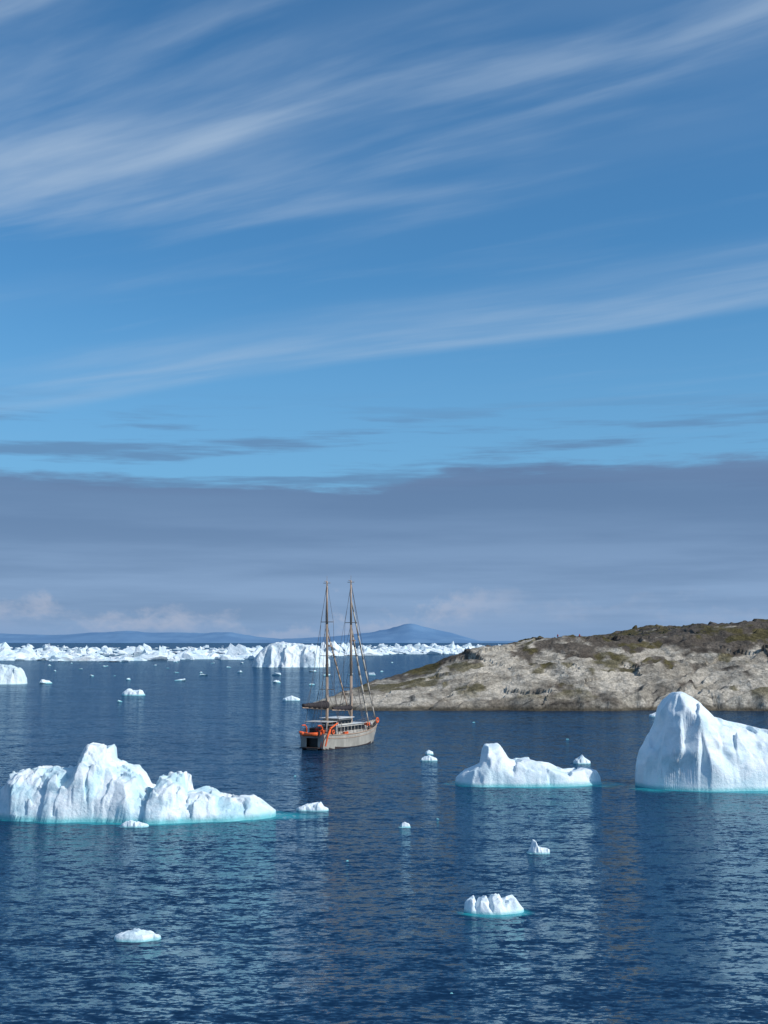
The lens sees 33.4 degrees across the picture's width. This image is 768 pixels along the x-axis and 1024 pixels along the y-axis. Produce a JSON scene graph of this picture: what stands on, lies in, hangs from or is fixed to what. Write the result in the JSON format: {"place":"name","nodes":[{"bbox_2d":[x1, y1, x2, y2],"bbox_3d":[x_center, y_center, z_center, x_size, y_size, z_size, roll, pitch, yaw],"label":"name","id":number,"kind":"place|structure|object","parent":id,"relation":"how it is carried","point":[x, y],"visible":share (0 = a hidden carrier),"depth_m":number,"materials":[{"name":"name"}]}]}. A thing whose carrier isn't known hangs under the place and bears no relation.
{"place":"outdoors","nodes":[
{"label":"outdoors","id":0,"kind":"place"},
{"bbox_2d":[0,624,517,642],"bbox_3d":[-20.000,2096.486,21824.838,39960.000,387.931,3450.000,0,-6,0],"label":"mountain range","id":1,"kind":"structure","parent":0,"point":[409,633],"depth_m":20982.40,"materials":[{"name":"blue stone"}]},
{"bbox_2d":[0,643,767,1023],"bbox_3d":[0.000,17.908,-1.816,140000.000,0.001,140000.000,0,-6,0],"label":"sea water","id":2,"kind":"structure","parent":0,"point":[642,905],"depth_m":99.95,"materials":[{"name":"blue liquid"}]},
{"bbox_2d":[0,664,26,683],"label":"iceberg","id":3,"kind":"object","parent":2,"relation":"on","point":[10,674],"visible":0.88,"depth_m":545.79,"materials":[{"name":"white ice"}]},
{"bbox_2d":[122,688,144,695],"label":"iceberg","id":4,"kind":"object","parent":2,"relation":"on","point":[129,692],"visible":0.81,"depth_m":431.09,"materials":[{"name":"white ice"}]},
{"bbox_2d":[119,820,148,827],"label":"ice chunk","id":5,"kind":"object","parent":2,"relation":"on","point":[131,824],"visible":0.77,"depth_m":124.83,"materials":[{"name":"white ice"}]},
{"bbox_2d":[114,928,160,941],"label":"ice chunk","id":6,"kind":"object","parent":2,"relation":"on","point":[137,935],"visible":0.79,"depth_m":77.40,"materials":[{"name":"white ice"}]},
{"bbox_2d":[0,742,275,823],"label":"iceberg","id":7,"kind":"object","parent":2,"relation":"on","point":[101,783],"visible":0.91,"depth_m":129.89,"materials":[{"name":"white ice"}]},
{"bbox_2d":[0,641,498,661],"bbox_3d":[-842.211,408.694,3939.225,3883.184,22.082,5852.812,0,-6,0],"label":"pack ice","id":8,"kind":"structure","parent":2,"relation":"on","point":[144,652],"depth_m":1638.82,"materials":[{"name":"white ice"}]},
{"bbox_2d":[252,641,329,667],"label":"iceberg","id":9,"kind":"object","parent":2,"relation":"on","point":[282,654],"visible":0.87,"depth_m":906.21,"materials":[{"name":"white ice"}]},
{"bbox_2d":[282,696,299,700],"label":"ice chunk","id":10,"kind":"object","parent":2,"relation":"on","point":[290,698],"visible":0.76,"depth_m":393.49,"materials":[{"name":"white ice"}]},
{"bbox_2d":[39,661,568,993],"bbox_3d":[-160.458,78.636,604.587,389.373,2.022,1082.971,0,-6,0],"label":"drifting ice","id":11,"kind":"structure","parent":2,"relation":"on","point":[184,679],"depth_m":607.21,"materials":[{"name":"white ice"}]},
{"bbox_2d":[296,802,328,811],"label":"ice chunk","id":12,"kind":"object","parent":2,"relation":"on","point":[317,807],"visible":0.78,"depth_m":136.75,"materials":[{"name":"white ice"}]},
{"bbox_2d":[300,734,324,749],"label":"transom","id":13,"kind":"object","parent":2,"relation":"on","point":[304,740],"visible":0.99,"depth_m":214.28,"materials":[{"name":"grey paint"}]},
{"bbox_2d":[299,747,320,748],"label":"swim platform","id":14,"kind":"structure","parent":13,"relation":"attached to","point":[310,747],"depth_m":213.60,"materials":[{"name":"brown wood"}]},
{"bbox_2d":[308,738,317,746],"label":"stern garage","id":15,"kind":"structure","parent":13,"relation":"in","point":[312,742],"depth_m":215.08,"materials":[{"name":"black"}]},
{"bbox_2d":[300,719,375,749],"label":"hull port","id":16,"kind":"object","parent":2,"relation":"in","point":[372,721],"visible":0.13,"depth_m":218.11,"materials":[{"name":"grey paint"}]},
{"bbox_2d":[300,716,376,733],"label":"railings","id":17,"kind":"object","parent":16,"relation":"on","point":[347,729],"visible":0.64,"depth_m":220.76,"materials":[{"name":"metal"}]},
{"bbox_2d":[324,720,377,738],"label":"gunwale rail","id":18,"kind":"object","parent":16,"relation":"attached to","point":[351,733],"visible":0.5,"depth_m":219.87,"materials":[{"name":"wood"}]},
{"bbox_2d":[301,722,337,745],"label":"davits","id":19,"kind":"object","parent":18,"relation":"attached to","point":[329,732],"visible":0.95,"depth_m":214.04,"materials":[{"name":"orange metal"}]},
{"bbox_2d":[299,731,321,735],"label":"tender tubes","id":20,"kind":"object","parent":19,"relation":"hanging from","point":[302,733],"visible":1,"depth_m":213.08},
{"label":"deck","id":21,"kind":"structure","parent":16,"relation":"on","visible":0},
{"bbox_2d":[309,727,331,733],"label":"cockpit shelter","id":22,"kind":"object","parent":21,"relation":"on","point":[312,729],"visible":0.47,"depth_m":216.67,"materials":[{"name":"black"}]},
{"bbox_2d":[325,580,352,726],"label":"masts","id":23,"kind":"object","parent":21,"relation":"on","point":[351,699],"visible":0.86,"depth_m":226.14},
{"bbox_2d":[302,707,350,710],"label":"booms","id":24,"kind":"object","parent":23,"relation":"attached to","point":[322,708],"visible":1,"depth_m":220.66,"materials":[{"name":"brown wood"}]},
{"bbox_2d":[302,700,352,709],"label":"stowed sails","id":25,"kind":"object","parent":24,"relation":"on","point":[322,704],"visible":0.97,"depth_m":217.61},
{"bbox_2d":[328,634,349,714],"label":"furled staysail","id":26,"kind":"object","parent":23,"relation":"attached to","point":[338,673],"visible":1,"depth_m":223.02,"materials":[{"name":"beige fabric"}]},
{"bbox_2d":[320,580,357,689],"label":"spreaders and masthead","id":27,"kind":"object","parent":23,"relation":"attached to","point":[344,655],"visible":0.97,"depth_m":226.97,"materials":[{"name":"brown wood"}]},
{"bbox_2d":[304,587,375,733],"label":"rigging","id":28,"kind":"object","parent":23,"relation":"attached to","point":[337,666],"visible":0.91,"depth_m":220.62,"materials":[{"name":"fabric"}]},
{"bbox_2d":[352,603,374,721],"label":"furled headsails","id":29,"kind":"object","parent":23,"relation":"attached to","point":[359,669],"visible":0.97,"depth_m":230.43,"materials":[{"name":"fabric"}]},
{"bbox_2d":[319,718,366,733],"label":"deckhouse","id":30,"kind":"object","parent":21,"relation":"on","point":[343,725],"visible":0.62,"depth_m":220.71,"materials":[{"name":"grey paint"}]},
{"bbox_2d":[319,716,365,725],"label":"deckhouse roof","id":31,"kind":"structure","parent":30,"relation":"attached to","point":[335,717],"depth_m":221.11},
{"bbox_2d":[322,719,364,730],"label":"windows","id":32,"kind":"structure","parent":30,"relation":"attached to","point":[354,727],"depth_m":221.14,"materials":[{"name":"black glass"}]},
{"bbox_2d":[319,717,378,746],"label":"safety gear","id":33,"kind":"object","parent":21,"relation":"on","point":[345,732],"visible":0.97,"depth_m":218.81,"materials":[{"name":"orange plastic"}]},
{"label":"awning posts","id":34,"kind":"object","parent":21,"relation":"on","visible":0},
{"bbox_2d":[304,720,336,722],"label":"aft awning","id":35,"kind":"object","parent":34,"relation":"on","point":[321,721],"visible":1,"depth_m":216.29,"materials":[{"name":"white fabric"}]},
{"bbox_2d":[322,727,375,749],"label":"ship hull","id":36,"kind":"object","parent":2,"relation":"on","point":[353,741],"visible":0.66,"depth_m":219.44,"materials":[{"name":"grey paint"}]},
{"bbox_2d":[398,822,409,827],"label":"ice chunk","id":37,"kind":"object","parent":2,"relation":"on","point":[404,825],"visible":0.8,"depth_m":124.74,"materials":[{"name":"white ice"}]},
{"bbox_2d":[420,755,436,760],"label":"ice chunk","id":38,"kind":"object","parent":2,"relation":"on","point":[428,758],"visible":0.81,"depth_m":194.19,"materials":[{"name":"white ice"}]},
{"bbox_2d":[425,750,432,754],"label":"ice chunk","id":39,"kind":"object","parent":2,"relation":"on","point":[428,752],"visible":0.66,"depth_m":205.40,"materials":[{"name":"white ice"}]},
{"bbox_2d":[464,893,523,914],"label":"ice chunk","id":40,"kind":"object","parent":2,"relation":"on","point":[495,904],"visible":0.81,"depth_m":85.32,"materials":[{"name":"white ice"}]},
{"bbox_2d":[455,743,601,786],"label":"iceberg","id":41,"kind":"object","parent":2,"relation":"on","point":[495,766],"visible":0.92,"depth_m":160.60,"materials":[{"name":"white ice"}]},
{"bbox_2d":[526,839,549,853],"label":"ice chunk","id":42,"kind":"object","parent":2,"relation":"on","point":[534,848],"visible":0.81,"depth_m":109.30,"materials":[{"name":"white ice"}]},
{"bbox_2d":[573,755,590,763],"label":"ice chunk","id":43,"kind":"object","parent":2,"relation":"on","point":[581,759],"visible":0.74,"depth_m":189.63,"materials":[{"name":"white ice"}]},
{"bbox_2d":[635,692,767,791],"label":"iceberg","id":44,"kind":"object","parent":2,"relation":"on","point":[690,743],"visible":0.91,"depth_m":157.20,"materials":[{"name":"white ice"}]},
{"bbox_2d":[0,0,767,640],"label":"sky","id":45,"kind":"structure","parent":0,"point":[455,312],"materials":[{"name":"blue"}]},
{"bbox_2d":[317,619,767,710],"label":"rocky peninsula","id":46,"kind":"object","parent":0,"point":[711,666],"visible":0.95,"depth_m":369.69}
]}

